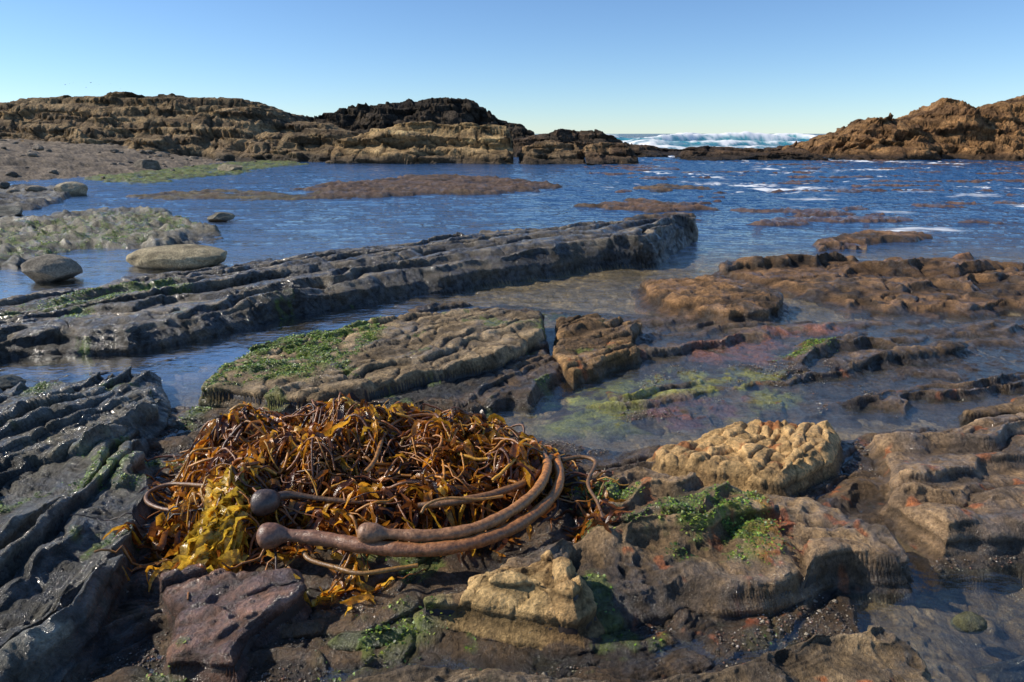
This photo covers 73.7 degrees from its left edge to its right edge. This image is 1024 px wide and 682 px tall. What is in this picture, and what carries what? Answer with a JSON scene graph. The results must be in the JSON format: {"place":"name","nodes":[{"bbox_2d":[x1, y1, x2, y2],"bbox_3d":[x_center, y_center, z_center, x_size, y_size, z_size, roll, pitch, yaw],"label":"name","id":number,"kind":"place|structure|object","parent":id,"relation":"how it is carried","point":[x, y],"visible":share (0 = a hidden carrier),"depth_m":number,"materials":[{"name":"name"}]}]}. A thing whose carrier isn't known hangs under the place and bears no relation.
{"place":"outdoors","nodes":[
{"label":"outdoors","id":0,"kind":"place"},
{"bbox_2d":[305,97,534,141],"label":"rocky headland","id":1,"kind":"structure","parent":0,"point":[362,118],"depth_m":65.02,"materials":[{"name":"black stone"}]},
{"bbox_2d":[0,138,1023,681],"bbox_3d":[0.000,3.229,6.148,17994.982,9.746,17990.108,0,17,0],"label":"ground","id":2,"kind":"structure","parent":0,"point":[930,350],"depth_m":3.93,"materials":[{"name":"stone"}]},
{"bbox_2d":[0,206,22,215],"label":"boulder","id":3,"kind":"object","parent":2,"relation":"on","point":[11,210],"visible":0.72,"depth_m":15.10,"materials":[{"name":"grey stone"}]},
{"bbox_2d":[0,375,25,390],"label":"boulder","id":4,"kind":"object","parent":2,"relation":"on","point":[9,381],"visible":0.52,"depth_m":4.80,"materials":[{"name":"grey stone"}]},
{"bbox_2d":[21,254,82,281],"bbox_3d":[-5.742,-0.879,8.502,0.645,0.384,0.516,0,17,0],"label":"boulder","id":5,"kind":"object","parent":2,"relation":"on","point":[49,268],"visible":0.91,"depth_m":8.35,"materials":[{"name":"grey stone"}]},
{"bbox_2d":[54,181,87,195],"bbox_3d":[-13.071,-4.463,20.275,0.946,0.533,0.664,0,17,0],"label":"boulder","id":6,"kind":"object","parent":2,"relation":"on","point":[73,188],"visible":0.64,"depth_m":20.09,"materials":[{"name":"grey stone"}]},
{"bbox_2d":[0,139,256,191],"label":"beach cobbles","id":7,"kind":"object","parent":2,"relation":"on","point":[5,185],"visible":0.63,"depth_m":33.30,"materials":[{"name":"grey stone"}]},
{"bbox_2d":[133,159,161,169],"bbox_3d":[-17.905,-8.540,33.502,1.216,0.778,1.020,0,17,0],"label":"boulder","id":8,"kind":"object","parent":2,"relation":"on","point":[148,164],"visible":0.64,"depth_m":33.22,"materials":[{"name":"grey stone"}]},
{"bbox_2d":[126,244,226,269],"bbox_3d":[-4.642,-1.146,9.477,1.370,0.382,0.772,0,17,0],"label":"flat stone","id":9,"kind":"object","parent":2,"relation":"on","point":[182,257],"visible":0.89,"depth_m":9.21,"materials":[{"name":"grey stone"}]},
{"bbox_2d":[0,91,360,161],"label":"rocky headland","id":10,"kind":"structure","parent":2,"relation":"on","point":[230,129],"depth_m":48.69,"materials":[{"name":"brown stone"}]},
{"bbox_2d":[268,128,358,161],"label":"cliff outcrop","id":11,"kind":"object","parent":10,"relation":"on","point":[311,145],"visible":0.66,"depth_m":45.98,"materials":[{"name":"brown stone"}]},
{"bbox_2d":[217,164,242,170],"bbox_3d":[-13.589,-8.333,32.894,1.184,0.411,0.881,0,17,0],"label":"boulder","id":12,"kind":"object","parent":2,"relation":"on","point":[228,167],"visible":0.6,"depth_m":32.70,"materials":[{"name":"grey stone"}]},
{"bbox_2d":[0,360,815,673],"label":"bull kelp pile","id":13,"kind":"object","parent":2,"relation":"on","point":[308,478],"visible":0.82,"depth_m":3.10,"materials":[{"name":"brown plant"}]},
{"bbox_2d":[325,121,512,163],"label":"cliff outcrop","id":14,"kind":"object","parent":2,"relation":"on","point":[428,142],"visible":0.93,"depth_m":42.66,"materials":[{"name":"brown stone"}]},
{"bbox_2d":[0,209,837,681],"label":"green algae","id":15,"kind":"object","parent":2,"relation":"on","point":[366,335],"visible":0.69,"depth_m":3.77,"materials":[{"name":"green plant"}]},
{"bbox_2d":[84,359,1020,681],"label":"shell gravel","id":16,"kind":"structure","parent":2,"relation":"on","point":[834,601],"depth_m":2.61,"materials":[{"name":"gravel"}]},
{"bbox_2d":[638,144,783,155],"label":"reef rock","id":17,"kind":"object","parent":2,"relation":"on","point":[667,151],"visible":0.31,"depth_m":59.42,"materials":[{"name":"brown stone"}]},
{"bbox_2d":[673,147,827,160],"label":"reef rock","id":18,"kind":"object","parent":2,"relation":"on","point":[792,153],"visible":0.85,"depth_m":47.06,"materials":[{"name":"brown stone"}]},
{"bbox_2d":[950,611,986,633],"bbox_3d":[1.711,1.056,2.560,0.131,0.072,0.095,0,17,0],"label":"cobble","id":19,"kind":"object","parent":2,"relation":"on","point":[967,622],"visible":1,"depth_m":2.53,"materials":[{"name":"stone"}]},
{"bbox_2d":[0,131,1023,379],"bbox_3d":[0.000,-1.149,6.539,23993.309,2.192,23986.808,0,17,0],"label":"sea","id":20,"kind":"structure","parent":0,"point":[268,229],"depth_m":15.91,"materials":[{"name":"liquid"}]},
{"bbox_2d":[207,212,234,221],"bbox_3d":[-6.111,-2.599,14.358,0.564,0.223,0.393,-5,18,-17],"label":"boulder","id":21,"kind":"object","parent":20,"relation":"on","point":[221,216],"visible":0.95,"depth_m":14.24,"materials":[{"name":"grey stone"}]},
{"bbox_2d":[519,140,585,163],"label":"sea rock","id":22,"kind":"object","parent":20,"relation":"in","point":[547,152],"visible":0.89,"depth_m":41.55,"materials":[{"name":"brown stone"}]},
{"bbox_2d":[513,129,667,156],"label":"sea rock","id":23,"kind":"object","parent":20,"relation":"in","point":[581,139],"visible":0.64,"depth_m":54.75,"materials":[{"name":"brown stone"}]},
{"bbox_2d":[581,142,638,164],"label":"sea rock","id":24,"kind":"object","parent":20,"relation":"in","point":[606,153],"visible":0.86,"depth_m":40.81,"materials":[{"name":"brown stone"}]},
{"bbox_2d":[0,0,1023,133],"label":"sky","id":25,"kind":"structure","parent":0,"point":[542,66],"materials":[{"name":"blue"}]},
{"bbox_2d":[781,95,1023,160],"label":"rocky headland","id":26,"kind":"structure","parent":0,"point":[944,128],"depth_m":48.81,"materials":[{"name":"brown stone"}]}
]}

